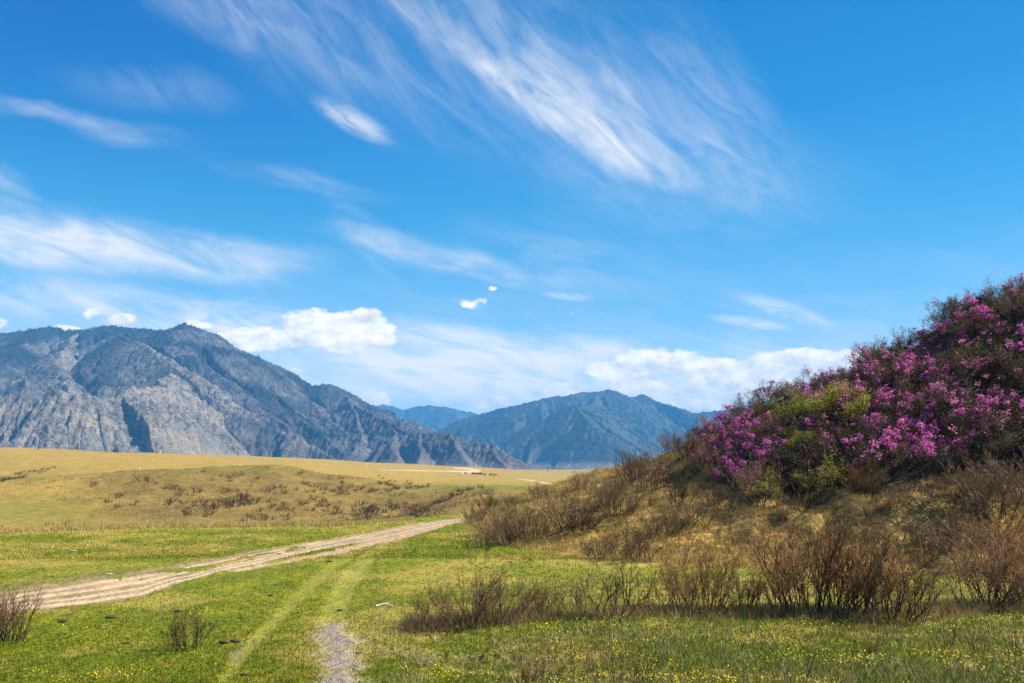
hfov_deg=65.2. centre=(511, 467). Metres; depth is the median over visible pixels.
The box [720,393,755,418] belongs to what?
rhododendron
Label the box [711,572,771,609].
bare shrub
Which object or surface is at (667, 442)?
bare shrub
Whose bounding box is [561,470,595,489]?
bare shrub
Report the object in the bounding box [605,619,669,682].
bare shrub
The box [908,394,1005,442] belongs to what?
rhododendron
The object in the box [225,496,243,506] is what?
hillside shrub
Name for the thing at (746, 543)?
shrub
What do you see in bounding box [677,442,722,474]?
bare shrub
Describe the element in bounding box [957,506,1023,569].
bare shrub
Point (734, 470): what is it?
rhododendron
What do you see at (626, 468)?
bare shrub
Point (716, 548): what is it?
shrub
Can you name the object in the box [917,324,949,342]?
rhododendron
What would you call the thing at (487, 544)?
bare shrub
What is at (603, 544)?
bare shrub
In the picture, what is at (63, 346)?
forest
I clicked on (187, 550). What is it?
meadow grass
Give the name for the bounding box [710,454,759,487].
rhododendron
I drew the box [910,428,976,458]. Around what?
rhododendron
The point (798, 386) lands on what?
rhododendron
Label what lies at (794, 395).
rhododendron
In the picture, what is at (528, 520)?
bare shrub
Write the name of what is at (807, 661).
bare shrub
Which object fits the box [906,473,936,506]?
bare shrub
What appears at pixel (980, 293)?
rhododendron
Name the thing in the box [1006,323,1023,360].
rhododendron
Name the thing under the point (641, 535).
bare shrub
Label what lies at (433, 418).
mountains
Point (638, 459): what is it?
bare shrub
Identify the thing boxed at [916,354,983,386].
rhododendron
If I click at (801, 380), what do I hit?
rhododendron
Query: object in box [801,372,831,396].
rhododendron
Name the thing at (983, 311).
rhododendron
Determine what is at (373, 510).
hillside shrub
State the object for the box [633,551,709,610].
bare shrub
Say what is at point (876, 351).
rhododendron
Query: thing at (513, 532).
bare shrub
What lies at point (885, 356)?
rhododendron
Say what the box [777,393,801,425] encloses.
rhododendron
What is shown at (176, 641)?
bare shrub
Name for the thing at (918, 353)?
rhododendron
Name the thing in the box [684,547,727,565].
shrub
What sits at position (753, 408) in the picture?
rhododendron
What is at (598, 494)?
bare shrub
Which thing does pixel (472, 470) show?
road
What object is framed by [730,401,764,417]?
rhododendron
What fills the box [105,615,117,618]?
clod
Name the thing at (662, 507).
shrub
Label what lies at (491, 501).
leafy shrub
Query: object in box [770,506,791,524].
shrub
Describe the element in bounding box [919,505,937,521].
shrub
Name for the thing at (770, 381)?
rhododendron
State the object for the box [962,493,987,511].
shrub
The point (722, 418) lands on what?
rhododendron
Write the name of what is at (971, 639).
bare shrub
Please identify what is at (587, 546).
bare shrub
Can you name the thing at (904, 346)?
rhododendron
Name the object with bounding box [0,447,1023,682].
ground
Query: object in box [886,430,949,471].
rhododendron
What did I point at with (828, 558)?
bare shrub
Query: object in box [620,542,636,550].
shrub
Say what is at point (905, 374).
rhododendron
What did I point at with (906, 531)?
bare shrub
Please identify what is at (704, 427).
rhododendron
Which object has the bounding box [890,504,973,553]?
bare shrub
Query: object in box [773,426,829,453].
leafy shrub
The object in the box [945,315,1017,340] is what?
rhododendron
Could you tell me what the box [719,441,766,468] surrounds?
rhododendron
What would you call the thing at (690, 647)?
yellow flowers
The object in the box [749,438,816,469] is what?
rhododendron
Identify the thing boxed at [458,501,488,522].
bare shrub
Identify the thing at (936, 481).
shrub
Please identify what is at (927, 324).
leafy shrub
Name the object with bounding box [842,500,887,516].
shrub
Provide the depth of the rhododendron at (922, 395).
34.32 m
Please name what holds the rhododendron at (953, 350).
on the hillside
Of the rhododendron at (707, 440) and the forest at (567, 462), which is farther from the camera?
the forest at (567, 462)
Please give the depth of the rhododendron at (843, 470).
31.63 m
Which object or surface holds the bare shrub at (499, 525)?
on the hillside
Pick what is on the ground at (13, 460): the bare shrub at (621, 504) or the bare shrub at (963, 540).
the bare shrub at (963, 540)
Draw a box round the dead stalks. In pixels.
[364,572,1023,682]
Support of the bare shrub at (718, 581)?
on the ground at (13, 460)
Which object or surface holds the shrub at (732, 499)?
on the hillside
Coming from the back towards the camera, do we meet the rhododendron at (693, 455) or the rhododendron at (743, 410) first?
the rhododendron at (743, 410)
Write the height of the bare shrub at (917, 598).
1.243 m
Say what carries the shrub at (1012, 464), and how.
on the hillside
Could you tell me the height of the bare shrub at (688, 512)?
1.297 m
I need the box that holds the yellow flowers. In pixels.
[24,563,1023,682]
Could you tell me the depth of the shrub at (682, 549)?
26.21 m
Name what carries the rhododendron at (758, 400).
on the hillside
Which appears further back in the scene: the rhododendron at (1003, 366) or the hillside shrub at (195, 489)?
the hillside shrub at (195, 489)
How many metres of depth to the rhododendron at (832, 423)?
35.56 m
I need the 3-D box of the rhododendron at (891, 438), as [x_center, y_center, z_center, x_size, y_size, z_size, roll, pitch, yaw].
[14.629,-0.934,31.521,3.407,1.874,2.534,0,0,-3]
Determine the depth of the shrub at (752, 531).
27.51 m
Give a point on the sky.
(475, 206)
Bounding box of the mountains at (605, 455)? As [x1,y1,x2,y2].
[436,389,752,468]
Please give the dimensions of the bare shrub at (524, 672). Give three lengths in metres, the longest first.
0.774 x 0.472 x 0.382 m
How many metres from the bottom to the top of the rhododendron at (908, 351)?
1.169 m
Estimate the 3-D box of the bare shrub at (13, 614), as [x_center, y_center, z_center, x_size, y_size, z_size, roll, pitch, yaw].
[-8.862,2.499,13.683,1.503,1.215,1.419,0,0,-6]
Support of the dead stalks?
on the ground at (13, 460)
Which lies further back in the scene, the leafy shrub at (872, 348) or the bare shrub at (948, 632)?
the leafy shrub at (872, 348)
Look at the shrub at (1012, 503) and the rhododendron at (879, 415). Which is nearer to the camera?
the shrub at (1012, 503)
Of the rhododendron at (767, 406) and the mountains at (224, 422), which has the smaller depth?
the rhododendron at (767, 406)
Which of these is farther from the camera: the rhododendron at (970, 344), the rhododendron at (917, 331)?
the rhododendron at (917, 331)
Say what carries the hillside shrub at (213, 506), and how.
on the grassy hill
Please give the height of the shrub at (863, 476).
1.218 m
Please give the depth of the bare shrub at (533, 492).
44.08 m
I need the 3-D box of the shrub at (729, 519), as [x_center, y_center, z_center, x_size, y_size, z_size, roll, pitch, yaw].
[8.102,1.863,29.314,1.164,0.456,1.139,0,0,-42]
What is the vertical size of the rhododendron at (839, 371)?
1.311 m
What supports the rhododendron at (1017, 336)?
on the hillside
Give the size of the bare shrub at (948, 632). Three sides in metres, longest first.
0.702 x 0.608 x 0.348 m
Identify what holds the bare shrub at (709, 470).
on the hillside
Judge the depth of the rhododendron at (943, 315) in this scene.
43.18 m
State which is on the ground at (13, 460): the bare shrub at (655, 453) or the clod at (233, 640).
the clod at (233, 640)
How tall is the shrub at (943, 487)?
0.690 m
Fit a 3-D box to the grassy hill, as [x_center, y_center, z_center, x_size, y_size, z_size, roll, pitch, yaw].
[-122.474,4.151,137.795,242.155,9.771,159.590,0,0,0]
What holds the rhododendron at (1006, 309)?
on the hillside
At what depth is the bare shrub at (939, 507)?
26.22 m
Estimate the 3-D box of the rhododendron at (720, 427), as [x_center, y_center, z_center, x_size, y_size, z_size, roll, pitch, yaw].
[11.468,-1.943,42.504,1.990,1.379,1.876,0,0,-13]
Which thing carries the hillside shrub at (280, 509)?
on the grassy hill
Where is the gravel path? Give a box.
[313,622,371,682]
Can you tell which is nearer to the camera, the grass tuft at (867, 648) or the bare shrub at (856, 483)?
the grass tuft at (867, 648)
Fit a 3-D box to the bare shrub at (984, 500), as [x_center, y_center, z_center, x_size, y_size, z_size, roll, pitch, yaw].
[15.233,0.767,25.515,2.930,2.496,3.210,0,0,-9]
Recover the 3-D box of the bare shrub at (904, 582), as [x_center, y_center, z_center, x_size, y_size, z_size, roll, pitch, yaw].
[7.765,2.257,15.851,2.729,1.759,2.058,0,0,-19]
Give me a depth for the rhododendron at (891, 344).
44.91 m
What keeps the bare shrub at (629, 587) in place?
on the ground at (13, 460)
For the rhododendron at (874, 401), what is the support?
on the hillside
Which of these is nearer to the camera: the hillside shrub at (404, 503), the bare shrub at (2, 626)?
the bare shrub at (2, 626)
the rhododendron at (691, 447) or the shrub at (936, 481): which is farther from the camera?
the rhododendron at (691, 447)
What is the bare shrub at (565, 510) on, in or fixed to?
on the hillside
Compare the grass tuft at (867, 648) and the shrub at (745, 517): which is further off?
the shrub at (745, 517)
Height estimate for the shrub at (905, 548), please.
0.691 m
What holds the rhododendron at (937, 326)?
on the hillside
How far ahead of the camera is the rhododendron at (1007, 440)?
29.12 m
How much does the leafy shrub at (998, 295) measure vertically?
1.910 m
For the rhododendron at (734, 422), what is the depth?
40.77 m
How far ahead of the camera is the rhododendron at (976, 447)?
29.19 m
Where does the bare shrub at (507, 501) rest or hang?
on the hillside
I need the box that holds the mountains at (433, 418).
[377,404,478,431]
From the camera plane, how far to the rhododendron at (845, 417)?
35.06 m
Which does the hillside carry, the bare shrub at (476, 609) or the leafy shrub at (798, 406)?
the leafy shrub at (798, 406)
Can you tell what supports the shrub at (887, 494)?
on the hillside
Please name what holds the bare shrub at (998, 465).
on the hillside
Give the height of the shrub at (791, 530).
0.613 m
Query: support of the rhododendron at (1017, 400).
on the hillside
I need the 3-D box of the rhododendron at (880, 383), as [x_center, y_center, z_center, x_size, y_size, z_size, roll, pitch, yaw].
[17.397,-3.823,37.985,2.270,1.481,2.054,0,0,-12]
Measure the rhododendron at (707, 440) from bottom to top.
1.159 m
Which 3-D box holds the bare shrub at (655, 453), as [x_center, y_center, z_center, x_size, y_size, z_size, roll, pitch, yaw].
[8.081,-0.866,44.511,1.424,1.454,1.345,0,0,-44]
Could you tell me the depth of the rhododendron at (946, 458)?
28.94 m
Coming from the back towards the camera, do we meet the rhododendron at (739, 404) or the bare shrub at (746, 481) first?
the rhododendron at (739, 404)
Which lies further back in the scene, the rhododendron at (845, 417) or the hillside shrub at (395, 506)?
the hillside shrub at (395, 506)
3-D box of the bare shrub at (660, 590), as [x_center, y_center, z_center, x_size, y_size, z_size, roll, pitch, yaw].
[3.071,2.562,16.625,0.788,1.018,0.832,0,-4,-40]
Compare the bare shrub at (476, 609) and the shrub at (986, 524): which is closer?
the bare shrub at (476, 609)
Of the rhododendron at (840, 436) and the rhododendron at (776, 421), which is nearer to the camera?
the rhododendron at (840, 436)
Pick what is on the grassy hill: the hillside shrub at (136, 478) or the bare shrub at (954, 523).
the hillside shrub at (136, 478)
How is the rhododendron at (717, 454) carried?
on the hillside
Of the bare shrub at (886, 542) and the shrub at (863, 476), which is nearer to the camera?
the bare shrub at (886, 542)
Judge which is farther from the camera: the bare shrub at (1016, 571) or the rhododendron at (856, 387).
the rhododendron at (856, 387)
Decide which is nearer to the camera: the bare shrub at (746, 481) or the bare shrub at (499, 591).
the bare shrub at (499, 591)
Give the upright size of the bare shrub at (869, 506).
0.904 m
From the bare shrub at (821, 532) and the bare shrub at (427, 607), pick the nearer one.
the bare shrub at (427, 607)
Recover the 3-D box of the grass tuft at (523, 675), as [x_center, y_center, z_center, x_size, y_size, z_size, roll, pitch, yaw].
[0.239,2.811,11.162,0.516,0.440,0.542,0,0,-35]
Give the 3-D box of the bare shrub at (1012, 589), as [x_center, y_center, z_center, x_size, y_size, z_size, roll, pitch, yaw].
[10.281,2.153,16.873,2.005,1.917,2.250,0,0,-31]
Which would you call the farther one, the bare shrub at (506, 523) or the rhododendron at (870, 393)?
the rhododendron at (870, 393)
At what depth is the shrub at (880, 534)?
25.83 m
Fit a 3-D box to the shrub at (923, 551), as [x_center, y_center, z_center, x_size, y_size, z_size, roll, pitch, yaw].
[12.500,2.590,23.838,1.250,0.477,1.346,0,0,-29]
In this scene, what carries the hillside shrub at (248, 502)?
on the grassy hill
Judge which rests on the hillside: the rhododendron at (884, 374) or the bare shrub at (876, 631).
the rhododendron at (884, 374)
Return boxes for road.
[0,517,466,613]
[395,468,552,483]
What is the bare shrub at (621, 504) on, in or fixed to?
on the hillside
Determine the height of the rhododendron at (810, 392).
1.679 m
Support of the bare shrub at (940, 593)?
on the ground at (13, 460)
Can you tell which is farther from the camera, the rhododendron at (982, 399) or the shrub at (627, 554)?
the rhododendron at (982, 399)
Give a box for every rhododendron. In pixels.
[683,440,704,452]
[684,425,702,436]
[689,446,721,466]
[690,415,728,439]
[697,433,732,453]
[703,444,747,469]
[704,418,721,435]
[707,420,742,440]
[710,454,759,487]
[714,401,787,440]
[714,410,733,423]
[718,425,758,450]
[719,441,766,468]
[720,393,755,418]
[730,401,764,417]
[732,460,792,487]
[734,419,798,449]
[737,401,772,418]
[738,404,836,447]
[739,431,808,468]
[742,388,775,406]
[743,412,786,437]
[745,379,795,404]
[749,386,804,418]
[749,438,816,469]
[753,392,789,417]
[756,456,833,497]
[761,379,817,400]
[765,428,847,484]
[768,403,841,433]
[777,377,802,397]
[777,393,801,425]
[786,384,813,406]
[789,414,854,450]
[793,364,831,390]
[795,388,814,403]
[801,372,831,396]
[801,413,852,437]
[804,378,878,424]
[807,427,861,464]
[810,459,854,485]
[818,381,852,393]
[821,351,895,393]
[822,367,864,384]
[824,364,885,393]
[829,382,896,422]
[831,402,871,428]
[831,418,880,454]
[832,439,917,479]
[834,416,880,441]
[835,363,864,379]
[836,421,917,465]
[849,336,896,372]
[857,341,901,376]
[857,350,927,391]
[857,383,883,407]
[857,406,917,434]
[858,374,902,396]
[862,355,915,385]
[863,408,943,454]
[866,335,917,363]
[868,341,889,361]
[871,385,916,417]
[874,366,950,400]
[877,368,979,429]
[880,359,950,387]
[885,340,923,357]
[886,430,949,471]
[890,343,931,359]
[895,327,923,346]
[899,353,954,378]
[901,343,956,374]
[906,442,971,479]
[907,326,934,343]
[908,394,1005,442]
[909,381,963,411]
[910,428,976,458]
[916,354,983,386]
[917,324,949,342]
[919,319,981,354]
[921,340,997,374]
[926,373,1018,411]
[927,296,964,324]
[927,309,1002,340]
[939,396,1023,447]
[940,293,991,317]
[943,331,1007,360]
[945,285,1005,307]
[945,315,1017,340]
[945,335,1023,382]
[947,346,1022,393]
[947,427,1018,465]
[949,292,1023,334]
[959,384,1023,428]
[963,411,1023,462]
[969,338,1023,388]
[972,328,1023,355]
[981,316,1023,341]
[982,283,1019,315]
[984,328,1023,368]
[987,287,1023,321]
[995,273,1023,305]
[995,393,1023,414]
[996,354,1023,398]
[1001,270,1023,294]
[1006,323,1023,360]
[1009,389,1023,418]
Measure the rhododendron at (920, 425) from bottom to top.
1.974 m
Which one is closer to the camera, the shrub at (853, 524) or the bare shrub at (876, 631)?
the bare shrub at (876, 631)
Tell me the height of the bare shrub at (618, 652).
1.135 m
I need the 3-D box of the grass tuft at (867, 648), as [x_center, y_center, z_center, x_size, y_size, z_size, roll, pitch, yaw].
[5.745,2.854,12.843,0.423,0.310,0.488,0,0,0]
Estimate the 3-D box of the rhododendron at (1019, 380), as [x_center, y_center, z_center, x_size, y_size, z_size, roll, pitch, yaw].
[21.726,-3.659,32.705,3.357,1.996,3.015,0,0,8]
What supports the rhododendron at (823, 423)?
on the hillside
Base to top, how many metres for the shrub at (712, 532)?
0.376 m
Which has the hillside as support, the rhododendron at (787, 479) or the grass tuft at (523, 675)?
the rhododendron at (787, 479)
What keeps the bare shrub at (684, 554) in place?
on the ground at (13, 460)
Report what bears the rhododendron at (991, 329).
on the hillside
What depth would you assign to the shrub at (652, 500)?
33.32 m
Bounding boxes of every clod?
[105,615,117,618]
[219,640,229,643]
[229,639,239,642]
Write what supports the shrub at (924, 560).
on the ground at (13, 460)
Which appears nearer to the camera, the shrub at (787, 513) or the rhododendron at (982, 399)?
the shrub at (787, 513)
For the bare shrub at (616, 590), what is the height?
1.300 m
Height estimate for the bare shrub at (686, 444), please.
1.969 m
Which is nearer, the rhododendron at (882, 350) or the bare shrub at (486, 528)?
the bare shrub at (486, 528)
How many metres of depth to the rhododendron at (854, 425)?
34.00 m
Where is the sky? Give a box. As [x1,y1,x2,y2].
[0,0,1023,413]
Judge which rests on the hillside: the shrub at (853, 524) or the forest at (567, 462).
the shrub at (853, 524)
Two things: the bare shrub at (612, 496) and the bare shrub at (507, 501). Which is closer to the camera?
the bare shrub at (612, 496)
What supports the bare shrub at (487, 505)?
on the hillside
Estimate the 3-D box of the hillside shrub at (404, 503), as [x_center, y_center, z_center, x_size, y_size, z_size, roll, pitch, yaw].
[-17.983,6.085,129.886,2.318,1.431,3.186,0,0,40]
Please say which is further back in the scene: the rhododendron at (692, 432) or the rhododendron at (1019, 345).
the rhododendron at (692, 432)
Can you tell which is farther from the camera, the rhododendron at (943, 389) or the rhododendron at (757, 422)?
the rhododendron at (757, 422)
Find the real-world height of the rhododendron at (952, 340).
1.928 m
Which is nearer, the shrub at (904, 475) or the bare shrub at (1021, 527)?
the bare shrub at (1021, 527)
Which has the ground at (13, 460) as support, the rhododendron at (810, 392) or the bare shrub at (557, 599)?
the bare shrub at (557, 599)
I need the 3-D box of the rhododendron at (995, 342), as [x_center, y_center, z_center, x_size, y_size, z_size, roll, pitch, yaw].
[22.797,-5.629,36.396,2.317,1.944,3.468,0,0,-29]
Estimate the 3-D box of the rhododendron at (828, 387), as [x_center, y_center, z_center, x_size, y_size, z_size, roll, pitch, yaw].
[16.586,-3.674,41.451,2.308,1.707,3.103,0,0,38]
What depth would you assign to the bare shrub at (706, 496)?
31.80 m
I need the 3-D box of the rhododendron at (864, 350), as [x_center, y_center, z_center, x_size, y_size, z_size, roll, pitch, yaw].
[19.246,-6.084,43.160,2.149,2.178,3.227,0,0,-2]
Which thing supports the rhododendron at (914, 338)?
on the hillside
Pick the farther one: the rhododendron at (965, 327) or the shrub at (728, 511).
the rhododendron at (965, 327)
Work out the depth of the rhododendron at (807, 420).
35.65 m
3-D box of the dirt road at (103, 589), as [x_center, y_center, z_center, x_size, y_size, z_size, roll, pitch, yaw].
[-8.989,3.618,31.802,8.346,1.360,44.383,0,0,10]
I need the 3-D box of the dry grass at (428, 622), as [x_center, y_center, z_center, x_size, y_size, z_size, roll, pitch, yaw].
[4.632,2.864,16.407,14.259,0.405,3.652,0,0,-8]
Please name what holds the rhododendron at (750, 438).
on the hillside
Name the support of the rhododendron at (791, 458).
on the hillside
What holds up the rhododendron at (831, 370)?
on the hillside
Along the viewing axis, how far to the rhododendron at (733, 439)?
40.09 m
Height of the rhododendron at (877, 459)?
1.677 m
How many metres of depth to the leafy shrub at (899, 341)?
43.57 m
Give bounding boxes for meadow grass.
[0,513,605,560]
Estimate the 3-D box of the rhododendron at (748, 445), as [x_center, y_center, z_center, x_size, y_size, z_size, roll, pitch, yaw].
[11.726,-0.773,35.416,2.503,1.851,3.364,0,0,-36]
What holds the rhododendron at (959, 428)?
on the hillside
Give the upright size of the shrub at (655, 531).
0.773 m
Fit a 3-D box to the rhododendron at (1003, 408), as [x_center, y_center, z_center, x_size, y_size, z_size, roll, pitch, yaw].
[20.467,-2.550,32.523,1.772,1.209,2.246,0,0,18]
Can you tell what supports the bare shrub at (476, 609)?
on the ground at (13, 460)
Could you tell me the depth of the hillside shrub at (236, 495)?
129.78 m
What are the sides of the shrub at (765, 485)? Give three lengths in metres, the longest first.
3.863 x 3.704 x 2.390 m
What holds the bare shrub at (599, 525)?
on the hillside
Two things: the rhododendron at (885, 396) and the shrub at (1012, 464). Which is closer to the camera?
the shrub at (1012, 464)
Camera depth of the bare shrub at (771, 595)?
16.72 m
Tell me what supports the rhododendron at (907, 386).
on the hillside
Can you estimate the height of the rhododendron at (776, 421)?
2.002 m
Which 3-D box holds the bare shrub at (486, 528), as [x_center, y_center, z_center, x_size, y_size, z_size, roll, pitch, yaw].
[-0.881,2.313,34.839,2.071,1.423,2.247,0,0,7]
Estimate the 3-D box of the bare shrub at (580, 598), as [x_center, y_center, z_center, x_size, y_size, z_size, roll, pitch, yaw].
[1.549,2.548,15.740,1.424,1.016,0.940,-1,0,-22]
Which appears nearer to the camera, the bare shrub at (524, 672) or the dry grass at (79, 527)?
the bare shrub at (524, 672)
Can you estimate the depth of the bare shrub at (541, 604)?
15.98 m
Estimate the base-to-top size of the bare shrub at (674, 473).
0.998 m
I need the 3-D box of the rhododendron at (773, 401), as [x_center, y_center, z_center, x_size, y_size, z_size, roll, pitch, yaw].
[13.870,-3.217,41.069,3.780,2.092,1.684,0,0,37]
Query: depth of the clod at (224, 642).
13.51 m
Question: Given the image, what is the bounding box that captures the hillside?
[469,293,1023,559]
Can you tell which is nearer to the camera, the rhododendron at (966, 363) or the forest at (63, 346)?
the rhododendron at (966, 363)
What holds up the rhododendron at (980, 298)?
on the hillside
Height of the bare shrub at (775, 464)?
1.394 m
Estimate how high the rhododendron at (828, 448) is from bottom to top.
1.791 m
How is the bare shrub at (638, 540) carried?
on the ground at (13, 460)
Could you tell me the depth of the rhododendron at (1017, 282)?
41.51 m
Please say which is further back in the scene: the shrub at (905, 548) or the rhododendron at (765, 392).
the rhododendron at (765, 392)
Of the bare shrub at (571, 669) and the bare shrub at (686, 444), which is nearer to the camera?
the bare shrub at (571, 669)
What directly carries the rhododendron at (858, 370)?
on the hillside
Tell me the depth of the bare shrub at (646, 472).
39.40 m
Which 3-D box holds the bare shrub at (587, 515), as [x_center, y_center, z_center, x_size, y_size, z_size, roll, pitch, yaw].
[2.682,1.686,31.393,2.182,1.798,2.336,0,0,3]
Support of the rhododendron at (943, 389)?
on the hillside
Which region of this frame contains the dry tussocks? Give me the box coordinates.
[0,464,495,529]
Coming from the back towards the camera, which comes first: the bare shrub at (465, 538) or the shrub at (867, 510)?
the bare shrub at (465, 538)
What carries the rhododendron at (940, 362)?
on the hillside
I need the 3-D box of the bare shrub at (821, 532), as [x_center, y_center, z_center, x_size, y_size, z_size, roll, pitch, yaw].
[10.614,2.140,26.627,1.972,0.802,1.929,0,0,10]
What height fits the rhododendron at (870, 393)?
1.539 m
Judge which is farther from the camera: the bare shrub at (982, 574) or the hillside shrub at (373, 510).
the hillside shrub at (373, 510)
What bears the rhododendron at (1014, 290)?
on the hillside
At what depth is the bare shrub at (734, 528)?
26.80 m
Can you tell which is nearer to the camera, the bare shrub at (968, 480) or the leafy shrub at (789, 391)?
the bare shrub at (968, 480)
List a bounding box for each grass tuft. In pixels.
[510,653,548,682]
[856,636,881,653]
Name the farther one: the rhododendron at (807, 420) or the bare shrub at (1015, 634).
the rhododendron at (807, 420)
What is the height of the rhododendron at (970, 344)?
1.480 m
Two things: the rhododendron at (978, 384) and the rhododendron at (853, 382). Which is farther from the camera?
the rhododendron at (853, 382)
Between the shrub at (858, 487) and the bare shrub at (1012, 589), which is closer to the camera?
the bare shrub at (1012, 589)
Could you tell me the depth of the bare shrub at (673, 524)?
28.72 m
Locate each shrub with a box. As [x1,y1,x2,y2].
[0,581,44,643]
[0,592,40,641]
[8,614,31,638]
[131,474,152,481]
[160,603,218,652]
[184,484,203,492]
[209,502,223,508]
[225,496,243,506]
[235,490,248,499]
[241,495,260,503]
[274,504,286,510]
[354,505,382,514]
[383,501,399,509]
[393,501,409,508]
[406,588,447,624]
[408,565,506,629]
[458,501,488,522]
[458,528,477,548]
[466,560,544,626]
[470,489,504,511]
[470,504,514,533]
[470,527,501,548]
[480,518,523,543]
[482,497,499,505]
[483,518,516,536]
[489,493,570,543]
[501,490,524,507]
[506,501,555,534]
[515,581,561,613]
[517,640,549,682]
[524,480,553,498]
[527,633,598,682]
[533,575,586,614]
[534,483,609,533]
[553,488,609,531]
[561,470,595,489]
[561,573,623,621]
[573,537,605,557]
[575,533,626,560]
[578,559,662,621]
[579,612,658,682]
[584,475,646,519]
[590,492,644,517]
[591,473,627,508]
[592,514,610,533]
[595,520,672,562]
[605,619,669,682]
[612,447,671,486]
[614,555,656,609]
[619,541,643,560]
[620,523,660,550]
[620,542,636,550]
[622,446,652,479]
[627,448,680,491]
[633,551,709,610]
[638,499,705,537]
[640,490,667,500]
[641,521,667,538]
[644,440,666,462]
[644,566,677,610]
[647,494,660,505]
[650,505,673,512]
[651,463,695,479]
[654,429,686,454]
[657,539,754,612]
[658,425,714,460]
[660,477,704,507]
[663,542,702,556]
[670,541,694,566]
[673,494,723,528]
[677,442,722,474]
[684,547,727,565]
[689,477,739,506]
[693,541,732,553]
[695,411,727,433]
[697,525,720,535]
[699,456,746,484]
[708,502,747,518]
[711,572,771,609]
[717,511,744,546]
[718,491,754,504]
[720,454,792,506]
[720,514,743,524]
[730,506,774,521]
[733,537,769,549]
[736,521,781,539]
[738,505,923,616]
[740,534,845,615]
[741,450,847,511]
[746,575,787,610]
[753,509,956,611]
[765,454,793,481]
[767,381,848,435]
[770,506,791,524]
[771,523,815,536]
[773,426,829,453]
[779,636,827,682]
[782,381,800,403]
[798,525,852,540]
[803,378,875,431]
[816,540,948,620]
[819,523,928,615]
[833,459,889,495]
[835,516,877,533]
[839,493,908,517]
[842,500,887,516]
[844,333,880,366]
[848,459,888,491]
[850,482,868,492]
[852,521,887,542]
[859,510,947,541]
[864,620,885,639]
[874,539,927,556]
[876,483,918,507]
[890,325,917,346]
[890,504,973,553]
[891,483,1011,519]
[898,565,942,622]
[900,469,935,481]
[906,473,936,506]
[909,547,953,560]
[912,557,937,569]
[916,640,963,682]
[919,295,971,330]
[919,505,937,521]
[922,509,1013,569]
[925,476,958,495]
[925,526,1023,609]
[929,456,1020,506]
[930,470,954,487]
[930,572,949,609]
[936,609,960,648]
[939,524,1023,607]
[945,454,1023,530]
[948,620,989,655]
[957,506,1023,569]
[959,530,1023,603]
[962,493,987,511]
[970,518,1003,530]
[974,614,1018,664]
[977,446,1023,507]
[980,274,1018,303]
[985,459,1023,473]
[996,495,1023,511]
[1003,621,1023,652]
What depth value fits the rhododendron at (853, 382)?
39.62 m
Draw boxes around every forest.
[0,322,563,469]
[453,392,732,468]
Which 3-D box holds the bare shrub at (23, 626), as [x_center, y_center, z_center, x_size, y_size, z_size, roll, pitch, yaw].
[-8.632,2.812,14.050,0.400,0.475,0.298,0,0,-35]
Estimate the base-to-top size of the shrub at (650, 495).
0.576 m
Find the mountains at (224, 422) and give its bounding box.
[0,322,550,469]
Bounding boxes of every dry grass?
[0,514,415,534]
[390,593,1023,637]
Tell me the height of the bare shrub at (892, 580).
1.984 m
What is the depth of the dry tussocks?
133.98 m
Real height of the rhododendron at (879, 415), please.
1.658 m
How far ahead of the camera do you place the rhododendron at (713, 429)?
45.68 m
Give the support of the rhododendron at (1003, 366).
on the hillside
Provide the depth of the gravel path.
12.72 m
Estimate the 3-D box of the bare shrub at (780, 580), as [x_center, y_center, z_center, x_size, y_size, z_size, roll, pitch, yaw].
[5.868,2.259,16.827,2.036,1.725,2.291,-1,-1,16]
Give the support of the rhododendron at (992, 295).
on the hillside
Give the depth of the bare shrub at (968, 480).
26.60 m
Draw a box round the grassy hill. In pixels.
[0,465,492,528]
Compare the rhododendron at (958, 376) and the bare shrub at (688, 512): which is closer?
the bare shrub at (688, 512)
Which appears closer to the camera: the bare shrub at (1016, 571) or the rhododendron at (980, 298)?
the bare shrub at (1016, 571)
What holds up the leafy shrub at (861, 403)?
on the hillside
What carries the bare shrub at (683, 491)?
on the hillside

